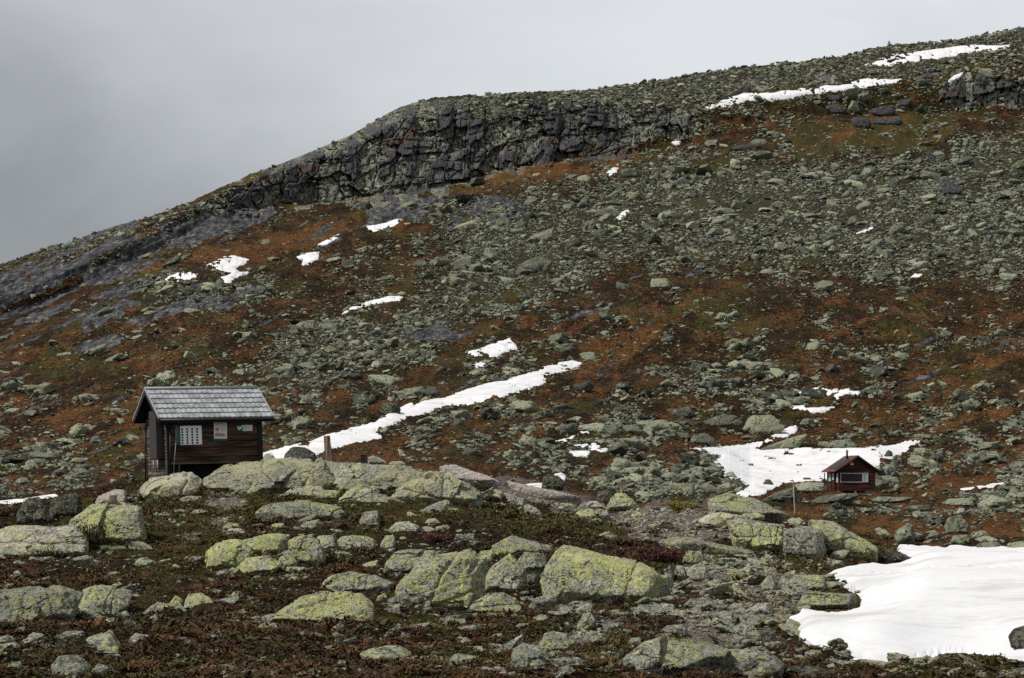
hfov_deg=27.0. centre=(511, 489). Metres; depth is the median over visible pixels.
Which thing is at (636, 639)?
rock slab
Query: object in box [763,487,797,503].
rock slab
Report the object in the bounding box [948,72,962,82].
snow patch
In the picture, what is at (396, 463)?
boulder
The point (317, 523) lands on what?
boulder
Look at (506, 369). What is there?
boulder
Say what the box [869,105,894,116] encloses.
boulder
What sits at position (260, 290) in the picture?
boulder
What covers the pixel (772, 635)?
boulder
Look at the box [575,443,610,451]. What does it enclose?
snow patch
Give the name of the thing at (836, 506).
boulder
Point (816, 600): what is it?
boulder
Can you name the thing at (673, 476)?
boulder
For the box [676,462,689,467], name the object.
boulder
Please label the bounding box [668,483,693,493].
boulder
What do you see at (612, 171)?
snow patch
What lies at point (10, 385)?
boulder
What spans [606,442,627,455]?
boulder
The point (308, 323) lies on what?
boulder
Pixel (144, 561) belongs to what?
boulder
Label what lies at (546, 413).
boulder
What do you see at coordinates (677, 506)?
willow bush
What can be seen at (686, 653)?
rock slab
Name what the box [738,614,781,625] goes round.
rock slab
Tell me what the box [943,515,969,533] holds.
boulder
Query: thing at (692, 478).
boulder
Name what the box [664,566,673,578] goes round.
boulder
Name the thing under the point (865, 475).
window
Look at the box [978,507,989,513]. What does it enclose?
boulder
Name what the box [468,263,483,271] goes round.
boulder
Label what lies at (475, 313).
boulder
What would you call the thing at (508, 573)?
boulder
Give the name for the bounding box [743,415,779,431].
boulder
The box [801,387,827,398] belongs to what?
boulder
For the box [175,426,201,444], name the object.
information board
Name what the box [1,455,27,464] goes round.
boulder
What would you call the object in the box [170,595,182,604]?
rock slab
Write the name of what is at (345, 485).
rock slab
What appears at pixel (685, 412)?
boulder
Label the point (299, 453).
rock slab
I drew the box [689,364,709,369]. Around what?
boulder
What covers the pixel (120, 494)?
rock slab
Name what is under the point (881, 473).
boulder
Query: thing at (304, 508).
boulder
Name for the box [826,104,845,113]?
boulder
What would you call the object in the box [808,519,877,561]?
rock slab
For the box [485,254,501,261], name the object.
boulder
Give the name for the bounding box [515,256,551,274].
boulder
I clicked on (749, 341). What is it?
boulder
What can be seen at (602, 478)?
boulder
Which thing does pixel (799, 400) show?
boulder
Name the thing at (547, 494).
rock slab
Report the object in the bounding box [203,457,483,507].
rock outcrop
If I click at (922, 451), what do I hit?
boulder
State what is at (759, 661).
rock slab
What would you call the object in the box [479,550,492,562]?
rock slab
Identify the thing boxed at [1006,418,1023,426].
boulder
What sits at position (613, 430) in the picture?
boulder
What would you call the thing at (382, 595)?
boulder
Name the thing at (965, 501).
rock slab
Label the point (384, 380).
boulder
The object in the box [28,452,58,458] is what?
boulder
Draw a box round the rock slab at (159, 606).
[142,602,164,617]
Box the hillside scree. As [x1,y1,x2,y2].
[0,27,1023,530]
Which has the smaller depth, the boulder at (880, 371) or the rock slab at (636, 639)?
the rock slab at (636, 639)
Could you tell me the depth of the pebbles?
50.29 m
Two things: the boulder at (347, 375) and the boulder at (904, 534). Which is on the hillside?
the boulder at (347, 375)
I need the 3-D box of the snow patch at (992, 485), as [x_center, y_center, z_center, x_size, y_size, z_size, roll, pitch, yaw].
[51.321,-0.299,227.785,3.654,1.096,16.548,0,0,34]
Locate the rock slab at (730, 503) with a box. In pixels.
[707,492,789,523]
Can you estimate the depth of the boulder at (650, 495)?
136.18 m
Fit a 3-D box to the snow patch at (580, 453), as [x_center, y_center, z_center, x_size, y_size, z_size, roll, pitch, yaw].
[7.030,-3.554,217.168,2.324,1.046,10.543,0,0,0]
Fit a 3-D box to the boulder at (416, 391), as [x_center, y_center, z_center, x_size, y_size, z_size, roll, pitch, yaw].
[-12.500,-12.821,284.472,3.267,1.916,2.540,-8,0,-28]
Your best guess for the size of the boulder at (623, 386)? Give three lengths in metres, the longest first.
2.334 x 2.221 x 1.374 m
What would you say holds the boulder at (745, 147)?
on the hillside
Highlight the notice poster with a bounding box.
[214,422,226,440]
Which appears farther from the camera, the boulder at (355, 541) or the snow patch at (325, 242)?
the snow patch at (325, 242)
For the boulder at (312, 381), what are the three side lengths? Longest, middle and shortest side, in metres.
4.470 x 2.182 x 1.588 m
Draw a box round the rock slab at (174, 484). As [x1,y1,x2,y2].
[140,471,202,500]
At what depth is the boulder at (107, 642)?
23.25 m
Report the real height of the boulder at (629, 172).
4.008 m
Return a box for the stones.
[0,483,1023,677]
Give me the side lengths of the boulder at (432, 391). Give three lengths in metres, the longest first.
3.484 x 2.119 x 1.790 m
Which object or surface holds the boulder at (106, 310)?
on the hillside
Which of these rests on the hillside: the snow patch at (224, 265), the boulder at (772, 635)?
the snow patch at (224, 265)
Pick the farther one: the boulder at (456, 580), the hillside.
the hillside
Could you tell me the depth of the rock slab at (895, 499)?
170.85 m
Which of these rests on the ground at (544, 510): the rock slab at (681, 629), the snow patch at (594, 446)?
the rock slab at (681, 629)
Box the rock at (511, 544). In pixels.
[491,535,553,555]
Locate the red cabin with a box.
[821,450,879,492]
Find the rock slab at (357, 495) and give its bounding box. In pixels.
[338,487,389,504]
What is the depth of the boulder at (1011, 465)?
252.33 m
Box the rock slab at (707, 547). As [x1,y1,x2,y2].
[662,537,756,558]
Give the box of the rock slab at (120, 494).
[95,489,126,503]
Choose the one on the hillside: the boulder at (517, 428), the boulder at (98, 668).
the boulder at (517, 428)
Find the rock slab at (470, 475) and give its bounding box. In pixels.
[439,465,499,487]
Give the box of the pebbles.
[0,490,1023,677]
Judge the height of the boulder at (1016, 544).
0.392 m
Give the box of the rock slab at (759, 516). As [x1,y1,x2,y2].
[742,513,764,519]
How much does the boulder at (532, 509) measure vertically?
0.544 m
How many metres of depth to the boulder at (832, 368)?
340.25 m
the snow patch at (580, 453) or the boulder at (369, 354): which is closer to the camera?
the snow patch at (580, 453)
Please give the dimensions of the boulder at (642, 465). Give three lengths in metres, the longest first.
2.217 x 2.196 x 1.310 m
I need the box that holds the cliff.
[196,68,1023,216]
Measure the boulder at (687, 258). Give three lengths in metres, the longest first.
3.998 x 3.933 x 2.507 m
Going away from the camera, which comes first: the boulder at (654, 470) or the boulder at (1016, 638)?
the boulder at (1016, 638)
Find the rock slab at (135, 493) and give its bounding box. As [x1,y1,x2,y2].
[128,489,141,498]
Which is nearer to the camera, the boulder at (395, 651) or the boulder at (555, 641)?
the boulder at (395, 651)
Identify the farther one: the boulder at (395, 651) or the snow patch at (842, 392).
the snow patch at (842, 392)
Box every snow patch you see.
[0,494,57,503]
[165,272,196,280]
[207,255,248,282]
[263,360,581,457]
[297,252,318,264]
[318,234,338,244]
[342,296,402,313]
[367,219,402,231]
[468,338,516,356]
[473,362,485,367]
[526,483,541,487]
[554,473,566,480]
[555,431,588,441]
[569,451,589,457]
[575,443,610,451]
[606,167,618,175]
[616,210,628,219]
[690,425,919,496]
[702,78,900,109]
[792,405,834,413]
[799,387,859,398]
[865,44,1009,65]
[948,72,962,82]
[960,482,1003,489]
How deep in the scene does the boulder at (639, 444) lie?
239.02 m
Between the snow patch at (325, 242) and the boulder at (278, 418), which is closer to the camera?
the boulder at (278, 418)
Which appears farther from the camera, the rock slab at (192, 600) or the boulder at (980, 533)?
the boulder at (980, 533)
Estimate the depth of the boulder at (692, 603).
34.54 m
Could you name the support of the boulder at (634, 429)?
on the hillside
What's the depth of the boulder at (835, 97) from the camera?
767.93 m
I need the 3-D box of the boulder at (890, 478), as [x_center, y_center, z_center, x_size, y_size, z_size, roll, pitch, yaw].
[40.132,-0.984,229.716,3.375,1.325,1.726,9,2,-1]
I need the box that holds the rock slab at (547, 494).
[506,481,581,503]
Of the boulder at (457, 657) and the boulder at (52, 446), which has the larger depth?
the boulder at (52, 446)
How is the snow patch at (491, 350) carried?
on the hillside
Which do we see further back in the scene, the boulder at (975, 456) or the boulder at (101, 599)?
the boulder at (975, 456)
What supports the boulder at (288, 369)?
on the hillside
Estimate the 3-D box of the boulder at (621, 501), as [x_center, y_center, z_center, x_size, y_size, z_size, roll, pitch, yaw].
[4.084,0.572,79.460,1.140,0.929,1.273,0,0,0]
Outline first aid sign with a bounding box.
[236,425,251,430]
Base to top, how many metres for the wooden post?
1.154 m
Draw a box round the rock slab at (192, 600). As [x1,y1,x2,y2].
[183,593,213,607]
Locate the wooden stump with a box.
[109,495,117,501]
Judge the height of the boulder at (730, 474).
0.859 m
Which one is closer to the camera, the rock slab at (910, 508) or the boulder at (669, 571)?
the boulder at (669, 571)
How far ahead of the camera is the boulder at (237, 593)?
34.57 m
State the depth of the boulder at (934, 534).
100.14 m
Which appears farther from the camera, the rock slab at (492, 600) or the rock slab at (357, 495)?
the rock slab at (357, 495)
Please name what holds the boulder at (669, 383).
on the hillside
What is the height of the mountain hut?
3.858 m
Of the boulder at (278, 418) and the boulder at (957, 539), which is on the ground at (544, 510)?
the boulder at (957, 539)
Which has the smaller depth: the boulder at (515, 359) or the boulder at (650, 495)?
the boulder at (650, 495)
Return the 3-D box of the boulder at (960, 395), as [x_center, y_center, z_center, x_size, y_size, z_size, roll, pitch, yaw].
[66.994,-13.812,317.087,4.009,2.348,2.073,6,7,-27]
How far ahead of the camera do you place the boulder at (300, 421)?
235.16 m
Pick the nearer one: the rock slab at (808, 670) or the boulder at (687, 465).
the rock slab at (808, 670)
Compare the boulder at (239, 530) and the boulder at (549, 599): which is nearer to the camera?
the boulder at (549, 599)
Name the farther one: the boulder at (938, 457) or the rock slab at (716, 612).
the boulder at (938, 457)
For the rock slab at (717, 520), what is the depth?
72.47 m
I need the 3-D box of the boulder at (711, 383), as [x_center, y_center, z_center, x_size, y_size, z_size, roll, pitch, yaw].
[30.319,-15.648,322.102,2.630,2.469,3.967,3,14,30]
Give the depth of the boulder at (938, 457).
259.20 m
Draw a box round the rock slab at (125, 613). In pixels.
[117,611,130,618]
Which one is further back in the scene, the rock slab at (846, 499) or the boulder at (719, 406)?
the boulder at (719, 406)
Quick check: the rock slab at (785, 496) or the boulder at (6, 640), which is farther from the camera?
the rock slab at (785, 496)
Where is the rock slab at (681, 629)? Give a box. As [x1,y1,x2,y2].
[661,624,688,636]
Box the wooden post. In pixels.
[324,436,331,460]
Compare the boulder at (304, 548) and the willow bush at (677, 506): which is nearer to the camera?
the boulder at (304, 548)
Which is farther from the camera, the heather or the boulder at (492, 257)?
the boulder at (492, 257)
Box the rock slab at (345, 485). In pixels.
[337,479,367,491]
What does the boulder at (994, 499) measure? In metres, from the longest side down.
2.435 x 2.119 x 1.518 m
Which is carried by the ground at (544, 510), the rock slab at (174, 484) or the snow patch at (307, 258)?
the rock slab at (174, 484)
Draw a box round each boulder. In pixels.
[0,380,18,391]
[0,525,88,558]
[0,585,82,622]
[0,634,20,651]
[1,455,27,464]
[15,497,52,525]
[23,382,51,394]
[28,442,57,451]
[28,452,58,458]
[35,316,50,322]
[49,493,81,518]
[51,654,90,676]
[54,466,67,476]
[63,631,84,637]
[68,501,146,544]
[69,423,87,434]
[78,393,99,401]
[78,585,132,614]
[84,343,107,355]
[85,630,120,653]
[89,437,102,443]
[92,664,108,675]
[94,306,114,316]
[113,438,131,445]
[135,557,154,565]
[147,378,170,386]
[156,373,175,380]
[159,285,173,294]
[183,351,192,356]
[201,283,222,291]
[204,539,252,571]
[223,522,239,528]
[227,528,244,533]
[231,591,244,597]
[242,533,289,554]
[252,286,272,294]
[255,500,347,520]
[262,413,282,425]
[263,453,273,457]
[265,387,282,393]
[270,523,284,528]
[270,591,375,626]
[274,363,294,375]
[288,535,325,565]
[292,416,310,428]
[298,320,314,329]
[301,519,323,528]
[307,378,319,383]
[315,457,323,461]
[317,363,335,371]
[317,534,335,549]
[318,322,340,329]
[321,571,393,593]
[337,535,375,548]
[339,371,360,379]
[353,393,375,405]
[358,510,379,526]
[360,645,412,659]
[363,560,378,570]
[364,350,379,358]
[368,374,394,385]
[368,455,385,464]
[376,593,387,598]
[380,535,395,548]
[381,356,393,364]
[382,402,400,413]
[387,338,398,347]
[389,461,405,464]
[390,521,420,532]
[395,549,487,610]
[404,386,424,395]
[405,349,421,355]
[421,386,439,397]
[425,518,438,523]
[433,256,446,266]
[449,653,475,665]
[450,277,466,286]
[450,410,473,418]
[462,447,481,455]
[466,291,479,298]
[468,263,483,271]
[469,307,481,318]
[480,407,499,419]
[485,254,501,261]
[485,553,526,591]
[502,366,520,374]
[509,355,527,362]
[509,426,521,431]
[510,643,550,668]
[511,400,535,412]
[514,303,528,310]
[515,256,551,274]
[518,434,538,446]
[518,552,546,585]
[520,455,533,462]
[524,504,541,517]
[526,229,554,241]
[528,594,556,607]
[533,409,553,418]
[539,631,576,652]
[540,545,673,605]
[542,474,564,489]
[548,333,566,343]
[552,403,575,409]
[557,423,575,434]
[573,381,593,391]
[575,613,595,630]
[576,509,598,517]
[576,602,593,612]
[579,422,604,432]
[586,501,601,507]
[593,475,609,482]
[595,490,613,502]
[604,424,619,437]
[605,468,628,477]
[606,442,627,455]
[606,493,636,510]
[610,401,631,411]
[611,458,634,470]
[614,316,627,321]
[616,382,629,391]
[619,168,638,177]
[619,438,650,449]
[623,424,642,434]
[628,473,644,481]
[634,460,653,470]
[636,420,671,430]
[640,492,653,498]
[644,465,660,476]
[650,278,670,288]
[657,429,675,438]
[660,379,677,387]
[660,472,689,482]
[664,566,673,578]
[668,406,691,417]
[668,422,679,430]
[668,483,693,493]
[674,565,685,577]
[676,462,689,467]
[680,255,695,262]
[680,472,696,482]
[681,452,700,465]
[682,550,704,564]
[684,597,714,607]
[686,563,709,581]
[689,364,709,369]
[689,433,716,446]
[691,466,708,474]
[691,469,707,479]
[703,414,742,429]
[705,466,720,474]
[706,378,725,388]
[713,312,732,321]
[713,403,729,410]
[714,322,730,329]
[719,482,732,489]
[721,377,743,384]
[724,478,745,490]
[725,472,736,476]
[729,144,761,150]
[732,621,760,640]
[740,361,765,369]
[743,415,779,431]
[745,337,753,347]
[748,422,784,433]
[760,434,806,449]
[760,629,787,644]
[761,575,776,590]
[763,479,772,484]
[764,391,783,402]
[777,577,789,589]
[779,391,799,397]
[788,396,810,404]
[789,574,827,589]
[796,591,856,609]
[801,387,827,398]
[818,439,857,447]
[824,364,839,372]
[824,502,846,512]
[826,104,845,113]
[829,95,840,100]
[851,117,871,128]
[859,385,877,392]
[865,366,887,376]
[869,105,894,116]
[872,117,902,125]
[875,468,884,475]
[875,475,899,483]
[875,479,889,489]
[884,450,892,456]
[886,550,911,561]
[894,523,914,544]
[898,99,911,106]
[905,391,930,399]
[907,454,937,468]
[910,261,928,267]
[912,511,933,520]
[914,448,927,455]
[926,530,938,538]
[929,453,942,462]
[936,653,965,658]
[941,185,962,194]
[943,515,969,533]
[950,535,969,544]
[953,388,974,400]
[957,508,965,514]
[958,450,974,457]
[962,400,980,411]
[965,451,986,460]
[968,438,984,445]
[970,530,989,538]
[972,381,990,388]
[976,542,1000,546]
[978,490,997,496]
[978,495,1009,506]
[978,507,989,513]
[979,441,1000,449]
[979,492,1004,497]
[983,264,997,273]
[997,485,1012,492]
[1001,274,1017,280]
[1005,486,1019,498]
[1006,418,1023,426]
[1006,541,1023,547]
[1008,492,1023,499]
[1008,626,1023,649]
[1009,461,1023,468]
[1013,461,1023,470]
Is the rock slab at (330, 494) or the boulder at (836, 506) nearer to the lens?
the rock slab at (330, 494)
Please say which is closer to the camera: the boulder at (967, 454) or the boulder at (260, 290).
the boulder at (967, 454)
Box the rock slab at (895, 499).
[871,497,913,502]
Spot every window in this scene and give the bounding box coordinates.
[840,473,862,481]
[863,473,867,481]
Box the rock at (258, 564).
[236,556,279,574]
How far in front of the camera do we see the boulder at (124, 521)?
51.57 m
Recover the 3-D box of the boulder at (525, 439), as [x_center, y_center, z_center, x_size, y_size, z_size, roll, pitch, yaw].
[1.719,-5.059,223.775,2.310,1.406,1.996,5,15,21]
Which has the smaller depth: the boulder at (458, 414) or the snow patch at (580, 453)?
the snow patch at (580, 453)
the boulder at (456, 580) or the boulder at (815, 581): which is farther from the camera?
the boulder at (815, 581)
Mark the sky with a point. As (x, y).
(113, 113)
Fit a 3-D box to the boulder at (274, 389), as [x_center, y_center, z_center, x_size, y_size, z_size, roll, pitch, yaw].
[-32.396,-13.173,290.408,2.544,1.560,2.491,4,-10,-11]
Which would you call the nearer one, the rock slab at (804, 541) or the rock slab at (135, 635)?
the rock slab at (135, 635)
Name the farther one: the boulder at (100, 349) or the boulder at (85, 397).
the boulder at (100, 349)
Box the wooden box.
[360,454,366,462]
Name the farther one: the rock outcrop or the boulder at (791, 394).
the boulder at (791, 394)
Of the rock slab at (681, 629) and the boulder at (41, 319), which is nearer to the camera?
the rock slab at (681, 629)
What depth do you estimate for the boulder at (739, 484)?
184.32 m
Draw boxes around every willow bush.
[660,497,693,512]
[685,501,700,509]
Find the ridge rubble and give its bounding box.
[0,26,1023,270]
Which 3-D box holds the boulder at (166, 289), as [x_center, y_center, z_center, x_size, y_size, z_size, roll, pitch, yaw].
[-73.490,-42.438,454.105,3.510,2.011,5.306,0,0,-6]
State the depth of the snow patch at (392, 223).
569.84 m
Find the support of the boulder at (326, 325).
on the hillside
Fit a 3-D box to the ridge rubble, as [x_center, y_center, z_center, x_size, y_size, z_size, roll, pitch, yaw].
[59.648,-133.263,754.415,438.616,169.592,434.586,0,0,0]
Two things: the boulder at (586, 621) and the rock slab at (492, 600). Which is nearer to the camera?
the boulder at (586, 621)
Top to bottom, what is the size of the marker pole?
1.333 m
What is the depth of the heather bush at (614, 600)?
36.32 m
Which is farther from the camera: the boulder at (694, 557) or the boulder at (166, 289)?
the boulder at (166, 289)
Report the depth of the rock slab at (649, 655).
20.66 m
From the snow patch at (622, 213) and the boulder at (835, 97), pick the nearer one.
the snow patch at (622, 213)
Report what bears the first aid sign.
attached to the mountain hut
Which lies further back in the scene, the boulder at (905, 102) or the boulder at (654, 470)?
the boulder at (905, 102)
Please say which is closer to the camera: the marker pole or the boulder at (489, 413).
the marker pole
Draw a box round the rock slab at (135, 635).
[129,633,148,642]
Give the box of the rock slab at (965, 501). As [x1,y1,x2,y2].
[942,498,976,505]
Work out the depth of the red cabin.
212.27 m
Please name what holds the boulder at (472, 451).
on the hillside
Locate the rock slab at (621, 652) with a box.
[614,648,626,657]
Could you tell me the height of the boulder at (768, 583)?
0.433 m
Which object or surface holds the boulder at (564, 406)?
on the hillside
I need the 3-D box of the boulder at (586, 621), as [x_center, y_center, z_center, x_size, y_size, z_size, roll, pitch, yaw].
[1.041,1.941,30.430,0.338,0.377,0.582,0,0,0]
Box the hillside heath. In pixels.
[0,238,1023,532]
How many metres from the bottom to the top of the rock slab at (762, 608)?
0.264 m
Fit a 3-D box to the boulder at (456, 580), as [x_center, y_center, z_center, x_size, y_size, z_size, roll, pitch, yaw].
[-1.109,1.587,33.747,1.467,1.290,1.695,0,0,0]
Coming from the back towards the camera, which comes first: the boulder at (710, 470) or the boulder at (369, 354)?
the boulder at (369, 354)
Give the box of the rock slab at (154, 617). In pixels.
[150,614,158,619]
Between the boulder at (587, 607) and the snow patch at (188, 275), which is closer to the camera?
the boulder at (587, 607)
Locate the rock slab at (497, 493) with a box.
[490,489,502,501]
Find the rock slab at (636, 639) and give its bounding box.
[629,637,640,644]
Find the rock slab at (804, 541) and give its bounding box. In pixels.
[783,526,826,560]
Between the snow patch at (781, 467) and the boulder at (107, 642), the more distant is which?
the snow patch at (781, 467)
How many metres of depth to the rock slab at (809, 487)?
198.90 m
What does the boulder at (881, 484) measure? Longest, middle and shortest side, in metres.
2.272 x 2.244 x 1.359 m
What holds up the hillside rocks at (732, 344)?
on the hillside
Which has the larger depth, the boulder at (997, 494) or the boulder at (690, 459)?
the boulder at (690, 459)
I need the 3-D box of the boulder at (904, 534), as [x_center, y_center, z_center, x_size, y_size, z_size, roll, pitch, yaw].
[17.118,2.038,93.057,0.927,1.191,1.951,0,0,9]
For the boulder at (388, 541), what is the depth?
48.02 m
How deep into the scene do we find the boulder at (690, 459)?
231.01 m
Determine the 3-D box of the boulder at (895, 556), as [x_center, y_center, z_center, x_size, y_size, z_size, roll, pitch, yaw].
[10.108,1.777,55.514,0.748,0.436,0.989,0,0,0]
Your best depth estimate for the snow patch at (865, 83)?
764.28 m
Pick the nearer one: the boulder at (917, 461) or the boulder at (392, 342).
the boulder at (917, 461)
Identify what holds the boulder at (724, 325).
on the hillside
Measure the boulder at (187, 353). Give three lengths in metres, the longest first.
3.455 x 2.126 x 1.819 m
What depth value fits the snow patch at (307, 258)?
502.63 m
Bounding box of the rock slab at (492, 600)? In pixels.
[469,592,519,611]
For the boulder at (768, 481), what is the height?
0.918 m
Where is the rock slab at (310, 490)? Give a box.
[284,485,323,496]
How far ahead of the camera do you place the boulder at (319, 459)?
168.69 m
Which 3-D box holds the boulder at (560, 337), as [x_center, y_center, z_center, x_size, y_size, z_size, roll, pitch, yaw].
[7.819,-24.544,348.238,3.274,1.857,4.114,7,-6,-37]
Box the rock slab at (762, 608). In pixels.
[745,603,772,614]
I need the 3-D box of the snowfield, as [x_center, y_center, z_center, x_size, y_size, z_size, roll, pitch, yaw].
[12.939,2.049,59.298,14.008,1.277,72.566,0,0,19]
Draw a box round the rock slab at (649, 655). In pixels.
[616,636,668,675]
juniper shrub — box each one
[21,546,88,558]
[74,519,111,550]
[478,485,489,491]
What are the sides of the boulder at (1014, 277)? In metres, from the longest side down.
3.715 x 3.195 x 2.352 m
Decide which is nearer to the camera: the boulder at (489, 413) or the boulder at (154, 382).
the boulder at (489, 413)
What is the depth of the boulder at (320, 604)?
28.91 m
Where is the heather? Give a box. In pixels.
[0,477,1023,677]
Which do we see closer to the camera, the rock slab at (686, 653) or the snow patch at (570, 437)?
the rock slab at (686, 653)
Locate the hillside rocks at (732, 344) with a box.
[0,30,1023,527]
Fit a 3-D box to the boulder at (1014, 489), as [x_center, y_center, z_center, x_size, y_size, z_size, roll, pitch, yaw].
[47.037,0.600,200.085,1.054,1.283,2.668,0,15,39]
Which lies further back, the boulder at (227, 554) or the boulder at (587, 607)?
the boulder at (227, 554)
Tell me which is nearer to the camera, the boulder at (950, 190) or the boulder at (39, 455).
the boulder at (39, 455)
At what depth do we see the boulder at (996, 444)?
277.19 m
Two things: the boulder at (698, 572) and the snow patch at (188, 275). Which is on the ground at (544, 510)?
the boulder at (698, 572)
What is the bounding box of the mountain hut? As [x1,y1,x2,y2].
[132,386,273,480]
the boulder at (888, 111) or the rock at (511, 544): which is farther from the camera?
the boulder at (888, 111)
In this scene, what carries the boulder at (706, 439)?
on the hillside
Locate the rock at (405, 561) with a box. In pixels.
[383,549,435,573]
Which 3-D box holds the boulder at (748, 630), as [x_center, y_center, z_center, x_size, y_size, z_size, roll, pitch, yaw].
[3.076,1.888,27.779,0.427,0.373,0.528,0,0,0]
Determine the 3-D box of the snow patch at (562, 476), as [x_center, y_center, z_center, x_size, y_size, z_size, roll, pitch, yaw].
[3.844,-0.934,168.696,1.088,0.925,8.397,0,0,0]
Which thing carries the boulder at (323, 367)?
on the hillside
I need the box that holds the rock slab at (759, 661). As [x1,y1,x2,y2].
[725,646,784,677]
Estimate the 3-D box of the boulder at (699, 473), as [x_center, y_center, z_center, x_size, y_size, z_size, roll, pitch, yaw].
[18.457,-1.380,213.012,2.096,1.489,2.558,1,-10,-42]
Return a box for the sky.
[0,0,1023,262]
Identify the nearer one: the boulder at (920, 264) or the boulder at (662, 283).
the boulder at (662, 283)
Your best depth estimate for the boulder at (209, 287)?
434.63 m
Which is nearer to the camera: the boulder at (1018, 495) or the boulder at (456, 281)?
the boulder at (1018, 495)
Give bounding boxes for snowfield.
[789,544,1023,661]
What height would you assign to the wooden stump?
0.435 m
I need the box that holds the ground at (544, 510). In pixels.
[0,479,1023,677]
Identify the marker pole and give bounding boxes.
[793,480,794,512]
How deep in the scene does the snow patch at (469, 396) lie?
269.16 m
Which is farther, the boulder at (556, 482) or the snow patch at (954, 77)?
the snow patch at (954, 77)
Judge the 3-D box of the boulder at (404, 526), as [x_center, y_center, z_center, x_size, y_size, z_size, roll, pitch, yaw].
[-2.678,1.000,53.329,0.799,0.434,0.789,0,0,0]
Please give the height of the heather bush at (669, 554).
0.486 m
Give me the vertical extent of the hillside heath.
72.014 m
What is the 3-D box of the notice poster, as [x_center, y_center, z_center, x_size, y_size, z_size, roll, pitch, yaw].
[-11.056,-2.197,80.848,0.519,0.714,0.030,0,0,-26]
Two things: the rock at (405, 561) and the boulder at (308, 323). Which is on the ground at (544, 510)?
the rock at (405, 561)
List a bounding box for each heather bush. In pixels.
[421,530,463,542]
[594,597,629,604]
[634,546,687,563]
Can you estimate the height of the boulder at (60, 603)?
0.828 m
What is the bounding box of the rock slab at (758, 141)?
[750,139,766,143]
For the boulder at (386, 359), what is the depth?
327.06 m
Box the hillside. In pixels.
[0,28,1023,534]
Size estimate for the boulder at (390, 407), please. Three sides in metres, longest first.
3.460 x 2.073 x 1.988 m
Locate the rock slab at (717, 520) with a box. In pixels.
[698,512,733,527]
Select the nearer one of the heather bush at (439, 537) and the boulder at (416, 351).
the heather bush at (439, 537)
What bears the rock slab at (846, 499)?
on the hillside
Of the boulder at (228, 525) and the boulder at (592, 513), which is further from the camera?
the boulder at (592, 513)
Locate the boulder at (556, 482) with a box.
[542,474,564,489]
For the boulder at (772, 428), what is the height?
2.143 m
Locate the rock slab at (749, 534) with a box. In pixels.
[727,518,784,551]
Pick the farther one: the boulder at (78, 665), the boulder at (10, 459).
the boulder at (10, 459)
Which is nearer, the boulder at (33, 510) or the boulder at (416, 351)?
the boulder at (33, 510)
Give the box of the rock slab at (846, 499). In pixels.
[810,493,857,505]
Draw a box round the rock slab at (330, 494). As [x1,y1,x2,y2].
[315,490,339,500]
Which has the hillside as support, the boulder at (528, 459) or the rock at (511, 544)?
the boulder at (528, 459)
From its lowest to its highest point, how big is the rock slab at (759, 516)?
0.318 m
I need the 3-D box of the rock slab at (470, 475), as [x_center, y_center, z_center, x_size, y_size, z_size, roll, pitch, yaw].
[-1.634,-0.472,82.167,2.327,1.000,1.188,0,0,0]
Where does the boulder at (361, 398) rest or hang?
on the hillside
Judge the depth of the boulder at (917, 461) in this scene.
252.22 m
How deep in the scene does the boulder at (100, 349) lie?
374.03 m
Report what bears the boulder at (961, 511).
on the hillside
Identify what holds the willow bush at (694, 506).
on the ground at (544, 510)
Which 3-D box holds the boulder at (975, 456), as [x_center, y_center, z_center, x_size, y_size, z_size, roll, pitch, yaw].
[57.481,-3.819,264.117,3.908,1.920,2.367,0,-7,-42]
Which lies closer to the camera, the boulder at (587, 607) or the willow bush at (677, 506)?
the boulder at (587, 607)
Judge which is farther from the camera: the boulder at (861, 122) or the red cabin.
the boulder at (861, 122)
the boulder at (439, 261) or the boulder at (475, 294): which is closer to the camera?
the boulder at (475, 294)
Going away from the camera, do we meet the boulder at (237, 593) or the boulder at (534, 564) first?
the boulder at (237, 593)
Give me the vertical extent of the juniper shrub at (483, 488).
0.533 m
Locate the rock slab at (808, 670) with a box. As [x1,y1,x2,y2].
[785,665,833,677]
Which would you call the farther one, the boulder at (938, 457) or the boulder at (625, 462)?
the boulder at (938, 457)
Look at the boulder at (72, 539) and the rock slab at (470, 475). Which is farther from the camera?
the rock slab at (470, 475)
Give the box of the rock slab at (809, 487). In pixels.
[794,482,825,492]
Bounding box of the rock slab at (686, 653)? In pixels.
[662,638,730,672]
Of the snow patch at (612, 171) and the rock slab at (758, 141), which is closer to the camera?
the snow patch at (612, 171)
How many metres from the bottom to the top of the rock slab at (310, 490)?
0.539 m
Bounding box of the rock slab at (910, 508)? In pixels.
[903,505,931,511]
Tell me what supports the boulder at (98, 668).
on the ground at (544, 510)
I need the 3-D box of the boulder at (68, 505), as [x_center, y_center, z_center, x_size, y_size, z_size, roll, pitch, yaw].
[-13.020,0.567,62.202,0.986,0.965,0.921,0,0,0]
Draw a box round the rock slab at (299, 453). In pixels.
[284,447,317,461]
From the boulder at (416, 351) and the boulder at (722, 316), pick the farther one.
the boulder at (722, 316)
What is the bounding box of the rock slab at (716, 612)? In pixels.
[711,611,732,616]

